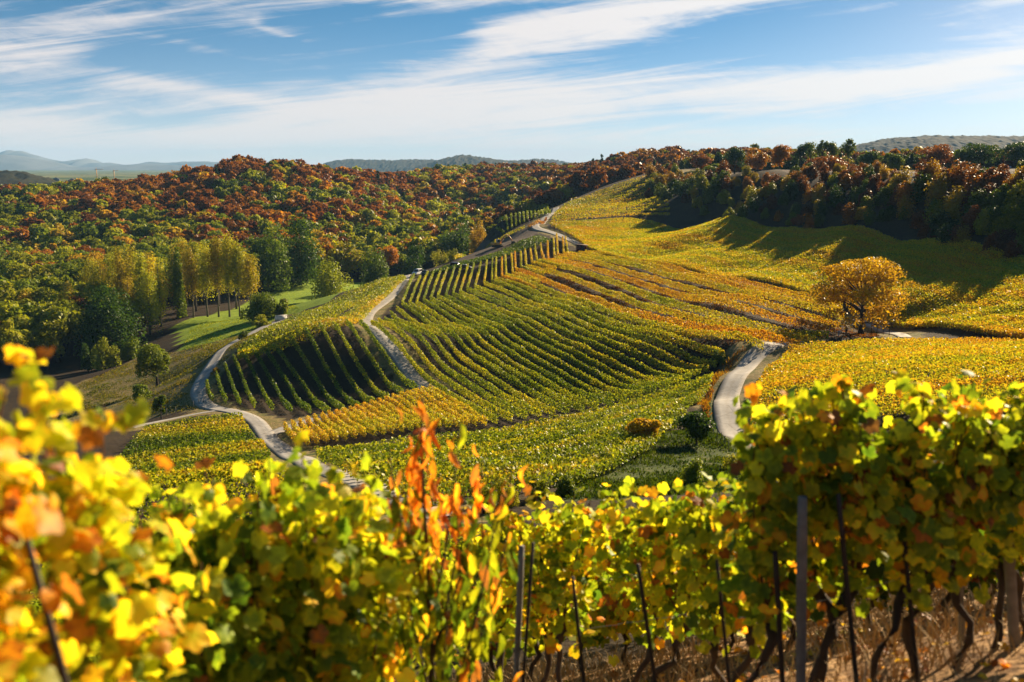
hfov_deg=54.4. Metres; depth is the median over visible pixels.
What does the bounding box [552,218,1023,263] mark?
vine row
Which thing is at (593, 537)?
trellis wire
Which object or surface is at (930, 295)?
vine row
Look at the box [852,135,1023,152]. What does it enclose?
hills
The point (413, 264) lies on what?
leafy tree
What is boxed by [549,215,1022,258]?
vine row
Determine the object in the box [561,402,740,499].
bank grass
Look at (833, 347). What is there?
vine row
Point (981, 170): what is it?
bank tree
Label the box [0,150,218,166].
mountains
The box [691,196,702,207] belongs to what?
bank tree
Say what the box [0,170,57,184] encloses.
hills
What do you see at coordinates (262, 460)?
vine row
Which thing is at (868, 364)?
vine row
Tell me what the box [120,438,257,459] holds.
vine row
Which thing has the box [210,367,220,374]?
shrub
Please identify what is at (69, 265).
forest tree
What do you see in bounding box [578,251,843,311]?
vine row
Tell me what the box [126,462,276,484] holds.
vine row
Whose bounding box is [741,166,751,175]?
bank tree
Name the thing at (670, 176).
bank tree
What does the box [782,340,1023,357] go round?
vine row
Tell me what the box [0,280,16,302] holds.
forest tree
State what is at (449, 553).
vine row
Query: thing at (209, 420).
vine row
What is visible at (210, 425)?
vine row
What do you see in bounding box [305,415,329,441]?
vine row
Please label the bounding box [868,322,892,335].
pergola
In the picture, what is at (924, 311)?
vine row
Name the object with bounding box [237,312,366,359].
vine row
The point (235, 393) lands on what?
vine row
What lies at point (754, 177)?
bank tree
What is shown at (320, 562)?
grape vine
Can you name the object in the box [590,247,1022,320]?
vine row
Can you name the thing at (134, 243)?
forest tree
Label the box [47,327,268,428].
slope grass
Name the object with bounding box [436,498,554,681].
grape vine
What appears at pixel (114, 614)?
grape vine
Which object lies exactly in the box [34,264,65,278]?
forest tree
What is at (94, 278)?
poplar tree
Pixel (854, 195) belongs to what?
bank tree
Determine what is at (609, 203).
vine row
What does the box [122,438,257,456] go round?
vine row
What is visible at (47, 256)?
forest tree
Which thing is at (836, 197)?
bank tree
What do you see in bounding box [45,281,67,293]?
forest tree
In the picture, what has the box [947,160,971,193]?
bank tree
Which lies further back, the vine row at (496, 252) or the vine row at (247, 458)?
the vine row at (496, 252)
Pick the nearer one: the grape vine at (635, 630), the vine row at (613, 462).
the grape vine at (635, 630)
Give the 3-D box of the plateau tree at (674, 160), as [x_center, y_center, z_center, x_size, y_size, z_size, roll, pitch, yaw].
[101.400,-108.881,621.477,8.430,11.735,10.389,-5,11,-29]
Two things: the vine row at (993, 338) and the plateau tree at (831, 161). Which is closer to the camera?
the vine row at (993, 338)
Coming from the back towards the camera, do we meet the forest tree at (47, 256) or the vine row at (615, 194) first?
the vine row at (615, 194)
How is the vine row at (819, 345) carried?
on the ground at (172, 338)
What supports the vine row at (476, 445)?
on the ground at (172, 338)
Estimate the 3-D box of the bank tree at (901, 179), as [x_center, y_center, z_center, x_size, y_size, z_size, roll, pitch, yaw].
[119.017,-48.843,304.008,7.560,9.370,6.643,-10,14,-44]
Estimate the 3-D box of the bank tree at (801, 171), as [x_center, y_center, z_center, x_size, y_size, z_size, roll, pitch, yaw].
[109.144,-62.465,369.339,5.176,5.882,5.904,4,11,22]
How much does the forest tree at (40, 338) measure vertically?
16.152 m
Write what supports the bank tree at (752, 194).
on the ground at (172, 338)
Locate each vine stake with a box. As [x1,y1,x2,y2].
[22,535,69,681]
[513,545,523,681]
[521,542,533,681]
[571,576,585,681]
[636,564,656,681]
[715,559,730,681]
[773,550,784,681]
[796,495,806,681]
[836,493,858,681]
[902,540,919,681]
[958,586,964,648]
[1003,491,1020,646]
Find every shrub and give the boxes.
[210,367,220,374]
[238,331,248,339]
[251,314,271,327]
[471,486,495,513]
[494,477,520,507]
[527,474,549,501]
[555,473,576,496]
[679,457,704,482]
[711,349,724,365]
[721,453,736,469]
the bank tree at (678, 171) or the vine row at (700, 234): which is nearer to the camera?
the vine row at (700, 234)
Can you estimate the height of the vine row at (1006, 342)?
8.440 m
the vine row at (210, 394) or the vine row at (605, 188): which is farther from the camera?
the vine row at (605, 188)
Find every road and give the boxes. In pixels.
[135,410,215,427]
[190,319,452,518]
[261,382,440,434]
[363,269,436,391]
[530,207,588,248]
[713,341,804,447]
[852,318,911,337]
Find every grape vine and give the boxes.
[0,345,102,681]
[0,419,84,681]
[2,397,219,681]
[97,482,250,681]
[134,483,243,667]
[155,457,317,681]
[233,430,399,681]
[276,467,447,681]
[368,534,421,681]
[395,546,478,679]
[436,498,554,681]
[446,542,542,679]
[487,481,596,681]
[502,530,560,681]
[529,487,627,681]
[557,528,637,680]
[580,476,678,681]
[584,538,654,670]
[607,482,713,681]
[634,534,698,661]
[657,472,764,681]
[683,478,792,681]
[695,550,740,652]
[715,383,836,681]
[752,380,867,681]
[774,542,833,649]
[791,598,827,627]
[803,374,928,681]
[813,540,861,626]
[834,539,907,632]
[859,414,970,681]
[881,368,1014,677]
[883,560,952,618]
[915,374,1023,662]
[940,513,997,617]
[965,378,1023,648]
[978,554,1023,604]
[984,388,1023,637]
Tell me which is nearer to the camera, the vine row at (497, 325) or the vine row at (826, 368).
the vine row at (826, 368)
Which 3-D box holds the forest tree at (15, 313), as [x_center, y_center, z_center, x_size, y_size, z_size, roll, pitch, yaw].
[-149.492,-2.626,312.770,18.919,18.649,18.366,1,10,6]
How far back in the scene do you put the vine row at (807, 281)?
250.36 m
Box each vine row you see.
[24,535,611,618]
[25,526,640,606]
[26,536,622,655]
[26,537,614,655]
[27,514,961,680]
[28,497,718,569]
[28,532,531,603]
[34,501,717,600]
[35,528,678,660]
[84,512,256,534]
[88,494,260,520]
[107,448,267,472]
[111,449,269,473]
[111,486,260,509]
[116,438,261,459]
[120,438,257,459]
[121,453,270,475]
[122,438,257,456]
[123,439,263,464]
[123,458,264,477]
[124,435,254,451]
[124,472,284,498]
[125,458,271,477]
[126,433,254,448]
[126,440,264,465]
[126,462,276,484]
[127,443,266,464]
[128,449,267,471]
[129,431,252,445]
[129,447,265,466]
[132,428,250,443]
[133,451,270,472]
[135,427,249,439]
[136,424,247,438]
[140,420,246,435]
[141,417,244,434]
[143,414,242,430]
[144,412,241,429]
[144,459,272,477]
[144,462,265,484]
[145,457,266,472]
[145,464,287,487]
[146,461,274,477]
[148,465,275,486]
[205,379,213,400]
[215,370,227,402]
[223,363,241,404]
[232,353,256,407]
[237,274,403,348]
[237,275,402,349]
[237,276,405,353]
[237,280,402,354]
[237,290,388,356]
[237,297,382,357]
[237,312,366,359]
[238,274,399,348]
[238,276,398,349]
[238,304,374,358]
[239,275,403,348]
[239,276,400,349]
[239,285,395,354]
[240,276,405,352]
[243,351,274,410]
[253,349,292,411]
[264,348,311,412]
[276,345,330,411]
[282,421,296,446]
[290,334,345,409]
[290,419,310,445]
[297,417,319,443]
[304,327,360,405]
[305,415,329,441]
[312,413,339,441]
[313,372,713,455]
[315,373,712,452]
[317,374,711,458]
[318,322,374,401]
[318,375,711,459]
[319,376,710,461]
[320,411,348,439]
[321,378,711,461]
[324,379,710,461]
[325,380,709,463]
[327,382,711,461]
[327,410,358,438]
[329,384,709,464]
[330,384,708,465]
[331,321,389,398]
[333,385,708,465]
[334,408,366,436]
[335,388,706,465]
[337,389,705,467]
[340,389,705,470]
[341,390,704,471]
[341,407,376,434]
[344,390,703,474]
[345,319,403,394]
[347,405,386,433]
[348,393,701,477]
[354,403,395,433]
[357,396,697,481]
[358,319,417,390]
[361,401,404,432]
[364,398,692,480]
[369,399,414,430]
[370,319,498,422]
[372,409,687,483]
[376,398,424,427]
[377,318,513,421]
[378,416,678,484]
[384,317,527,418]
[384,396,432,427]
[385,418,676,490]
[390,311,542,416]
[392,393,441,428]
[395,419,671,496]
[396,306,555,414]
[398,391,451,427]
[401,273,569,412]
[402,427,662,498]
[405,389,459,425]
[408,275,584,411]
[412,388,469,426]
[415,271,598,407]
[421,386,477,426]
[421,437,655,507]
[422,269,614,405]
[428,239,552,275]
[428,384,487,425]
[429,268,627,401]
[430,238,549,274]
[434,237,545,270]
[435,235,539,269]
[436,236,543,269]
[437,235,540,269]
[437,267,642,397]
[444,236,544,268]
[444,265,656,393]
[450,238,546,269]
[452,264,669,389]
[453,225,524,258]
[459,263,683,384]
[466,262,691,380]
[474,261,701,376]
[483,259,709,372]
[491,258,717,367]
[494,257,725,357]
[501,256,535,288]
[504,215,508,230]
[504,254,763,348]
[510,213,512,228]
[510,252,540,283]
[514,251,801,346]
[520,251,545,275]
[524,248,815,342]
[527,216,546,228]
[530,247,556,269]
[534,243,828,339]
[540,243,563,266]
[547,240,835,332]
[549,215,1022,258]
[550,215,1023,259]
[551,212,669,220]
[551,216,1023,261]
[552,203,669,217]
[552,207,669,220]
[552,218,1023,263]
[553,217,1023,262]
[553,237,568,260]
[554,198,667,213]
[554,199,668,214]
[554,218,1023,264]
[555,197,659,212]
[555,218,1023,265]
[555,219,1023,267]
[556,196,655,211]
[556,220,1023,268]
[556,232,840,328]
[557,197,654,210]
[557,220,1022,269]
[558,221,1023,270]
[559,195,656,210]
[560,192,644,208]
[560,221,1020,271]
[560,222,1023,272]
[561,179,648,206]
[561,186,645,207]
[561,195,643,208]
[561,223,1023,274]
[562,189,643,207]
[562,194,655,208]
[562,223,1023,275]
[562,236,576,256]
[563,176,653,205]
[563,224,1022,275]
[564,176,645,204]
[564,183,645,206]
[564,224,1023,276]
[565,224,1023,279]
[565,236,844,319]
[566,225,1023,279]
[567,226,1022,281]
[569,227,1023,283]
[570,228,1022,283]
[572,226,1023,281]
[573,229,1023,286]
[573,229,1023,288]
[574,230,1022,287]
[575,231,1023,289]
[576,231,1022,291]
[577,232,1023,292]
[578,233,1023,293]
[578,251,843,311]
[579,234,1023,295]
[580,235,1023,298]
[581,236,1023,299]
[581,237,1023,300]
[582,239,1023,307]
[583,238,1023,301]
[583,240,1022,304]
[584,241,1023,306]
[585,242,1023,311]
[585,243,1023,310]
[585,250,842,307]
[586,244,1023,311]
[587,245,1022,316]
[588,245,1023,319]
[589,246,1023,319]
[590,244,1021,312]
[590,246,1023,319]
[590,247,1021,320]
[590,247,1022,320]
[591,247,1020,321]
[592,247,1023,325]
[593,247,1023,326]
[594,248,1023,325]
[594,248,1023,327]
[595,248,1023,328]
[596,249,1020,329]
[597,249,1022,331]
[598,249,1023,335]
[598,250,1023,337]
[599,250,1023,338]
[600,249,1021,329]
[750,374,1023,419]
[750,378,1023,423]
[751,381,1020,423]
[752,383,1021,425]
[752,387,1023,426]
[752,397,1013,426]
[755,355,1023,385]
[756,356,1023,388]
[757,353,1022,383]
[758,351,1023,380]
[758,354,1021,385]
[758,363,1023,399]
[758,365,1023,404]
[759,352,1023,379]
[759,367,1023,407]
[760,350,1023,377]
[760,353,1022,381]
[760,361,1022,392]
[761,362,1021,395]
[762,346,1022,373]
[762,347,1023,374]
[762,349,1023,375]
[762,358,1023,387]
[763,347,1023,373]
[764,346,1023,372]
[765,344,1023,371]
[767,346,1010,365]
[767,371,1023,407]
[771,345,1019,363]
[774,342,1023,361]
[774,344,1019,364]
[775,341,1023,360]
[778,341,1022,359]
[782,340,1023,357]
[782,341,1022,355]
[786,340,1008,352]
[787,339,1018,353]
[788,337,1023,350]
[790,336,1021,350]
[794,391,1023,421]
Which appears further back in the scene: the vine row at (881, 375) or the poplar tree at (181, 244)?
the poplar tree at (181, 244)
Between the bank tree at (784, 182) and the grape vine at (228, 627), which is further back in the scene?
the bank tree at (784, 182)
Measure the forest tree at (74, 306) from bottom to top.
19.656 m
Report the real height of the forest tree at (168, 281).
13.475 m
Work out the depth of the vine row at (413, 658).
13.18 m
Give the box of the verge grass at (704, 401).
[697,346,745,417]
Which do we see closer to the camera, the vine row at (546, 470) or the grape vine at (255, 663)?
the grape vine at (255, 663)
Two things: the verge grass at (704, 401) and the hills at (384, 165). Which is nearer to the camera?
the verge grass at (704, 401)
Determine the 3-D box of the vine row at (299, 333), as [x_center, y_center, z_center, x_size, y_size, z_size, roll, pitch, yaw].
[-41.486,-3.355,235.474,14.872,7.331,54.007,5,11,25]
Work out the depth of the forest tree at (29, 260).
441.52 m
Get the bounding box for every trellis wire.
[489,608,718,642]
[503,552,735,597]
[515,511,701,552]
[739,553,983,617]
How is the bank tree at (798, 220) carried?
on the ground at (172, 338)
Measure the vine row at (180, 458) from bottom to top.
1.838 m
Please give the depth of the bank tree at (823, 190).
336.91 m
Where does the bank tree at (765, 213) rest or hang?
on the ground at (172, 338)
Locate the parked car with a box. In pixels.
[459,264,471,268]
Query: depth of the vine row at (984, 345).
155.26 m
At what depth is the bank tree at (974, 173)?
271.18 m
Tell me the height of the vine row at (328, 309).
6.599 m
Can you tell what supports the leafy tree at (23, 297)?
on the ground at (172, 338)
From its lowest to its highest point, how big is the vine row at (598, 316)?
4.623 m
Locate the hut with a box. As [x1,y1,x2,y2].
[574,244,586,251]
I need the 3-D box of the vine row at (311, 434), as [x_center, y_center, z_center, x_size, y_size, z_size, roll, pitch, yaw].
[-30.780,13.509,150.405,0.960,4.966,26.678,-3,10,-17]
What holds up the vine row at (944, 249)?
on the ground at (172, 338)
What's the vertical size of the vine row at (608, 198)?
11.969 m
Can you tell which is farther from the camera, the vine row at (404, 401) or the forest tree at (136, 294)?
the forest tree at (136, 294)
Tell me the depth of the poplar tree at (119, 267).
344.81 m
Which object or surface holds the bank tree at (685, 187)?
on the ground at (172, 338)
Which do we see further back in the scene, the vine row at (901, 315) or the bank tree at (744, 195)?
the bank tree at (744, 195)
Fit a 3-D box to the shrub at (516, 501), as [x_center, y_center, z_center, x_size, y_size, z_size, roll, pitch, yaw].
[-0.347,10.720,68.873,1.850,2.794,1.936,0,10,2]
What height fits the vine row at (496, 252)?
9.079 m
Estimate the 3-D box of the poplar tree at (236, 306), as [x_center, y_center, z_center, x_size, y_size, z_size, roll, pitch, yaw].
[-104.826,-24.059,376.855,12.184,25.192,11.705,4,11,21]
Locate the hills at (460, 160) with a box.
[411,154,528,170]
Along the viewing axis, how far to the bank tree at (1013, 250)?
221.08 m
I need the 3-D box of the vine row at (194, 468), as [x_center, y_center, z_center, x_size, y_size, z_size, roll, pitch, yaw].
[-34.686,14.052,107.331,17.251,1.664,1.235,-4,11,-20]
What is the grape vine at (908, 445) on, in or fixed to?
on the ground at (172, 338)
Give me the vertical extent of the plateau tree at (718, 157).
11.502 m
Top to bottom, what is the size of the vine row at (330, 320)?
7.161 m
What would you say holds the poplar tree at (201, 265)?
on the ground at (172, 338)
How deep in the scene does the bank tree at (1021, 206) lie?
234.73 m
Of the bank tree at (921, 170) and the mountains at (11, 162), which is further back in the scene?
the mountains at (11, 162)
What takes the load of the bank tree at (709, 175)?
on the ground at (172, 338)
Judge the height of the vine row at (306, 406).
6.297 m
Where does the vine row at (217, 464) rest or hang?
on the ground at (172, 338)
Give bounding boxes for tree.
[0,248,6,258]
[0,259,16,266]
[0,263,21,274]
[0,276,8,283]
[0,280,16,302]
[0,300,36,363]
[0,319,32,372]
[0,324,26,369]
[1,302,45,330]
[1,303,52,318]
[2,262,55,280]
[5,249,28,259]
[6,279,26,288]
[8,256,36,266]
[11,252,39,260]
[15,277,40,289]
[15,286,58,302]
[18,288,35,300]
[18,296,48,307]
[23,251,45,258]
[26,279,47,287]
[26,318,68,368]
[28,304,86,362]
[29,249,53,253]
[29,298,85,347]
[31,260,60,269]
[34,253,65,262]
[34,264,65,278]
[38,273,76,290]
[39,293,60,302]
[40,296,57,303]
[41,259,63,267]
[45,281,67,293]
[46,299,90,355]
[49,245,74,258]
[49,262,91,282]
[49,272,81,284]
[53,280,82,339]
[58,295,88,342]
[60,288,82,298]
[62,253,69,262]
[64,260,78,271]
[65,251,103,261]
[66,245,91,254]
[70,257,92,264]
[70,281,147,357]
[71,250,101,257]
[72,281,105,289]
[74,255,96,283]
[76,289,89,298]
[79,343,96,370]
[82,259,105,298]
[83,281,130,303]
[88,248,104,253]
[89,336,121,370]
[94,258,112,286]
[102,251,117,284]
[104,244,130,254]
[106,295,144,340]
[108,246,134,291]
[110,239,130,248]
[113,243,137,284]
[115,288,146,328]
[116,276,141,335]
[120,336,140,360]
[128,249,152,327]
[130,241,149,249]
[131,269,164,335]
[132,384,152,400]
[135,242,152,250]
[135,343,170,386]
[142,250,168,321]
[143,256,168,266]
[144,237,164,245]
[145,247,169,260]
[145,259,170,326]
[152,395,165,418]
[156,245,169,255]
[161,237,181,244]
[161,241,180,250]
[162,278,173,299]
[163,245,182,274]
[163,274,172,297]
[167,247,187,318]
[169,236,188,306]
[179,239,202,311]
[179,245,202,317]
[189,240,209,301]
[190,245,214,316]
[201,233,225,316]
[204,239,245,251]
[207,245,225,305]
[213,231,239,316]
[224,241,249,316]
[228,244,245,308]
[231,236,248,244]
[233,252,260,302]
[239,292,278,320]
[240,237,283,253]
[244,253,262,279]
[251,222,295,290]
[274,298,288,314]
[275,237,292,244]
[282,212,324,286]
[305,239,326,277]
[309,256,354,299]
[312,237,333,267]
[322,241,351,274]
[341,245,377,279]
[358,244,388,286]
[374,245,398,276]
[391,251,408,273]
[401,245,425,274]
[430,249,449,266]
[436,221,471,259]
[446,248,459,261]
[468,220,486,253]
[516,205,532,215]
[538,203,548,210]
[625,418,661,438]
[642,178,655,193]
[643,162,656,178]
[644,188,653,199]
[649,171,658,179]
[651,173,668,185]
[653,182,669,193]
[654,186,663,197]
[656,166,668,177]
[659,191,672,200]
[665,171,675,186]
[666,178,677,193]
[669,157,678,167]
[670,162,677,175]
[670,180,683,193]
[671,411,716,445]
[676,169,683,177]
[676,178,691,196]
[678,159,685,168]
[681,191,690,202]
[684,157,694,168]
[686,175,695,190]
[688,187,698,198]
[689,154,713,168]
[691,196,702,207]
[693,168,706,185]
[694,174,709,188]
[702,185,715,203]
[704,163,719,173]
[705,168,713,182]
[707,172,724,194]
[712,152,724,163]
[714,158,730,176]
[716,189,731,203]
[718,175,734,192]
[720,170,730,182]
[722,147,746,173]
[724,207,734,214]
[726,161,742,171]
[728,197,735,207]
[730,177,740,186]
[733,201,742,212]
[737,204,748,217]
[740,185,753,199]
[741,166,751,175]
[742,176,754,190]
[744,152,770,169]
[746,186,761,204]
[748,197,759,212]
[749,171,758,182]
[756,186,767,199]
[760,207,769,218]
[761,172,770,186]
[764,160,773,168]
[765,182,778,195]
[766,173,781,189]
[771,144,792,168]
[774,210,783,220]
[776,177,782,189]
[777,154,795,169]
[779,175,791,190]
[782,179,799,199]
[785,211,797,225]
[786,165,799,180]
[789,170,800,183]
[789,203,800,214]
[790,215,804,225]
[791,156,798,167]
[794,142,812,169]
[797,173,810,190]
[798,157,806,169]
[800,166,808,175]
[800,200,814,214]
[802,186,815,203]
[802,213,815,229]
[803,164,817,179]
[805,257,922,333]
[806,142,817,162]
[810,155,850,170]
[810,183,824,203]
[812,181,830,192]
[813,199,825,213]
[813,214,827,226]
[814,185,826,201]
[814,200,829,216]
[815,140,828,157]
[818,163,830,180]
[824,186,844,200]
[825,141,839,170]
[827,174,838,188]
[827,183,847,206]
[831,163,842,174]
[837,173,851,188]
[838,164,846,172]
[838,169,845,182]
[839,138,856,169]
[840,204,852,217]
[842,156,856,169]
[842,202,858,224]
[844,164,856,174]
[847,185,865,203]
[849,156,858,167]
[849,172,864,191]
[851,166,867,183]
[853,206,872,219]
[854,163,867,171]
[855,194,874,212]
[856,151,881,166]
[857,188,872,205]
[861,177,868,189]
[861,208,876,225]
[862,164,876,181]
[866,173,881,192]
[871,160,881,171]
[872,186,892,206]
[878,178,891,191]
[879,153,905,168]
[879,164,890,179]
[881,160,895,169]
[885,173,897,193]
[887,182,904,205]
[889,166,913,189]
[889,170,895,177]
[894,180,917,206]
[896,195,915,217]
[897,204,910,219]
[902,152,921,169]
[905,153,915,169]
[908,171,933,201]
[909,209,925,228]
[913,162,926,167]
[914,160,941,185]
[916,144,954,166]
[916,152,928,161]
[917,223,935,239]
[921,157,943,182]
[922,172,951,205]
[922,199,943,224]
[927,210,960,235]
[933,167,957,191]
[935,225,952,245]
[939,185,966,217]
[939,188,956,203]
[941,151,955,168]
[945,156,968,168]
[945,202,962,223]
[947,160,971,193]
[949,223,973,242]
[952,225,972,244]
[953,149,975,162]
[958,183,984,210]
[960,142,1002,166]
[960,186,987,219]
[960,205,981,232]
[962,163,981,193]
[965,167,1000,193]
[966,167,988,189]
[972,206,993,234]
[975,157,994,168]
[981,183,1011,212]
[981,231,1000,250]
[983,169,1010,191]
[984,183,998,206]
[986,205,1005,231]
[992,227,1018,252]
[994,151,1004,167]
[995,141,1023,167]
[996,163,1010,176]
[997,152,1015,167]
[1000,179,1023,212]
[1001,237,1023,260]
[1002,175,1016,187]
[1007,166,1023,184]
[1011,167,1023,191]
[1015,160,1023,168]
[1016,202,1023,212]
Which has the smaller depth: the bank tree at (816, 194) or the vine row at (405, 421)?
the vine row at (405, 421)
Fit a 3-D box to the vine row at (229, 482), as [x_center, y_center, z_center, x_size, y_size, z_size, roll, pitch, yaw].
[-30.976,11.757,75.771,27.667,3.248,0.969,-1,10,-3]
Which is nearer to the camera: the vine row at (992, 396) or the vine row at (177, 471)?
the vine row at (177, 471)
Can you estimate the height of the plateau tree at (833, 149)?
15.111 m
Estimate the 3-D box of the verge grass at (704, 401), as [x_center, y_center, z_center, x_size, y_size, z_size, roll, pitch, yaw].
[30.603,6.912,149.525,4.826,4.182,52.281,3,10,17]
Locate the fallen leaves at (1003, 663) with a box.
[565,578,1023,681]
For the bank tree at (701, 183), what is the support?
on the ground at (172, 338)
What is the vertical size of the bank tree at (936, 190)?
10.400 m
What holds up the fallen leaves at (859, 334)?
on the ground at (172, 338)
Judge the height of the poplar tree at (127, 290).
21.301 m
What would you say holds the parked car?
on the ground at (172, 338)
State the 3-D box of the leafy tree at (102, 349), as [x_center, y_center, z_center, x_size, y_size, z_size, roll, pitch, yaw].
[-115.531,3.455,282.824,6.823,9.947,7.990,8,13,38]
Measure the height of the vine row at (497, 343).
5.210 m
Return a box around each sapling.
[368,397,528,681]
[599,451,612,471]
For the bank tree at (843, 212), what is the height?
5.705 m
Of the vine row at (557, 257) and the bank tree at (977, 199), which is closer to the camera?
the bank tree at (977, 199)
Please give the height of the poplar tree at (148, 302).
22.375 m
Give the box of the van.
[412,268,421,274]
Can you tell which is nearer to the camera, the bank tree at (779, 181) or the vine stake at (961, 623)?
the vine stake at (961, 623)
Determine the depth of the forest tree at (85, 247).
474.30 m
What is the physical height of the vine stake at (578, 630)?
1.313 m
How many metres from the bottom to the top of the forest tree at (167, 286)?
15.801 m
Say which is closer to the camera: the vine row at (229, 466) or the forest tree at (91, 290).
the vine row at (229, 466)
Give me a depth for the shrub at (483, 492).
66.45 m
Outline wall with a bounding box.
[275,315,286,320]
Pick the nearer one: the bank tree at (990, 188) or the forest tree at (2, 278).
the bank tree at (990, 188)
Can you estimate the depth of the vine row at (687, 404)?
93.22 m
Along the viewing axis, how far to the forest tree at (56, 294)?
337.98 m
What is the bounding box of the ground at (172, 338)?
[0,168,1023,681]
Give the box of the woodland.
[0,143,1003,271]
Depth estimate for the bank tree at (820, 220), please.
318.87 m
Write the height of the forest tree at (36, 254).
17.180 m
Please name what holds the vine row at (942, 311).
on the ground at (172, 338)
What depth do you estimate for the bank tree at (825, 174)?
356.79 m
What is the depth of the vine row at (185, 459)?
121.39 m
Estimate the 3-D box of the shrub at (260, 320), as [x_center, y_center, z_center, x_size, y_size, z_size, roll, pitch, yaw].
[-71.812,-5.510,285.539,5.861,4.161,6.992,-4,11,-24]
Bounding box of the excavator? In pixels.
[491,234,514,247]
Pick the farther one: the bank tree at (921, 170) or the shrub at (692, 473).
the bank tree at (921, 170)
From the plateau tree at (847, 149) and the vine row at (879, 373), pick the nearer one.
the vine row at (879, 373)
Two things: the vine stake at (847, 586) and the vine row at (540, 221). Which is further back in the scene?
the vine row at (540, 221)
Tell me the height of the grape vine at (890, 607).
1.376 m
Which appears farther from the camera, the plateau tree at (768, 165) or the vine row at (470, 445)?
the plateau tree at (768, 165)
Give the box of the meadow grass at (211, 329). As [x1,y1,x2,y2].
[184,305,299,349]
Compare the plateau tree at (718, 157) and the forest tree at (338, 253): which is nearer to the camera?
the forest tree at (338, 253)
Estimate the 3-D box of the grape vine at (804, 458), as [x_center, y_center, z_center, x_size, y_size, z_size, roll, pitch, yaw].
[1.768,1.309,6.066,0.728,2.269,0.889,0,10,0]
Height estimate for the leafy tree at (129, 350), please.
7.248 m
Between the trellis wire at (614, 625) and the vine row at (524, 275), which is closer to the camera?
the trellis wire at (614, 625)
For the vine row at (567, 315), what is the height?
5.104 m
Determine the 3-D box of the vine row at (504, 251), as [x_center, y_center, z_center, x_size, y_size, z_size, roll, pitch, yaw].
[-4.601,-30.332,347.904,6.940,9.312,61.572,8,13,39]
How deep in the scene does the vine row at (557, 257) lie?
326.57 m
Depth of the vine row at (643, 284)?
219.21 m
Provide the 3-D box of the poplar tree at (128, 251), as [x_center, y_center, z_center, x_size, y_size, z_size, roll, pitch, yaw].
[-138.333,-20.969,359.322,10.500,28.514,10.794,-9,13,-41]
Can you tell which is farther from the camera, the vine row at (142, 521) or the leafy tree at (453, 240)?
the leafy tree at (453, 240)
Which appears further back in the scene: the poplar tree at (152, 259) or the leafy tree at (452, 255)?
the leafy tree at (452, 255)
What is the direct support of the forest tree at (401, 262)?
on the ground at (172, 338)
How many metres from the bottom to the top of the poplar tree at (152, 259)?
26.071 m
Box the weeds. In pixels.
[500,257,838,349]
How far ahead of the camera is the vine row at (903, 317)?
220.94 m
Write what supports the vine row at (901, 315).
on the ground at (172, 338)
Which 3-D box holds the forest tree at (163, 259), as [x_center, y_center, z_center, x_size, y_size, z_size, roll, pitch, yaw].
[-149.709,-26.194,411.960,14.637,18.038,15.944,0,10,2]
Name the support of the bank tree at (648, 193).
on the ground at (172, 338)
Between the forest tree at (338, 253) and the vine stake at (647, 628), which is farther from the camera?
the forest tree at (338, 253)
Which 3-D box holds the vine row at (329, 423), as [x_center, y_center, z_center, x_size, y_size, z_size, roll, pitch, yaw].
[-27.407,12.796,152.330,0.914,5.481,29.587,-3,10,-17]
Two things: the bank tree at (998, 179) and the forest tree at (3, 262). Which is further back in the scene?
the forest tree at (3, 262)
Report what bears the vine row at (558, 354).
on the ground at (172, 338)
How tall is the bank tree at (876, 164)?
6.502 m
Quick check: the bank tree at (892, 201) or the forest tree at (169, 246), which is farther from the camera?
the forest tree at (169, 246)
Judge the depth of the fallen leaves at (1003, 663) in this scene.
7.96 m
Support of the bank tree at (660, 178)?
on the ground at (172, 338)
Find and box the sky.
[0,0,1023,164]
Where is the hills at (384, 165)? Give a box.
[323,158,569,171]
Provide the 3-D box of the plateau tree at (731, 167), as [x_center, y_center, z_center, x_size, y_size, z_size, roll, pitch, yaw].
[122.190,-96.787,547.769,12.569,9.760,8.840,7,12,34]
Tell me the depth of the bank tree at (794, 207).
341.99 m
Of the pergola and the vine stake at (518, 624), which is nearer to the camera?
the vine stake at (518, 624)
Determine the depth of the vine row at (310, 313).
253.93 m
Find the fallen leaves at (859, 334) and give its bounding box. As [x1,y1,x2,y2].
[818,320,878,341]
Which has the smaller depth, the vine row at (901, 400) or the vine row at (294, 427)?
the vine row at (901, 400)
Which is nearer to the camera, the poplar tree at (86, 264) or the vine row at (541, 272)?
the vine row at (541, 272)
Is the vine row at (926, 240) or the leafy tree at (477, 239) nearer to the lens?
the vine row at (926, 240)
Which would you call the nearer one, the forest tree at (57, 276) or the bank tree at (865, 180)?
the bank tree at (865, 180)
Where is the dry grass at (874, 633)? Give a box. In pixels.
[419,572,1023,681]
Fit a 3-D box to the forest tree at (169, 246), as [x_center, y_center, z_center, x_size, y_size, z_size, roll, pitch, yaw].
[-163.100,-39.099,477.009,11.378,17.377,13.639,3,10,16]
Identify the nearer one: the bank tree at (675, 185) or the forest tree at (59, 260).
the forest tree at (59, 260)
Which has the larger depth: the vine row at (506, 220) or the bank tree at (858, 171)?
the vine row at (506, 220)
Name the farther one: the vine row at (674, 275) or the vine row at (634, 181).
the vine row at (634, 181)
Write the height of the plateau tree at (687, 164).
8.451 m
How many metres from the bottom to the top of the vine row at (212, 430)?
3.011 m
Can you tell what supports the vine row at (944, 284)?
on the ground at (172, 338)
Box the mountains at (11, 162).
[0,155,198,169]
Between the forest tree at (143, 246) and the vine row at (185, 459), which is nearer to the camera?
the vine row at (185, 459)
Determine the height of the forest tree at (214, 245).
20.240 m

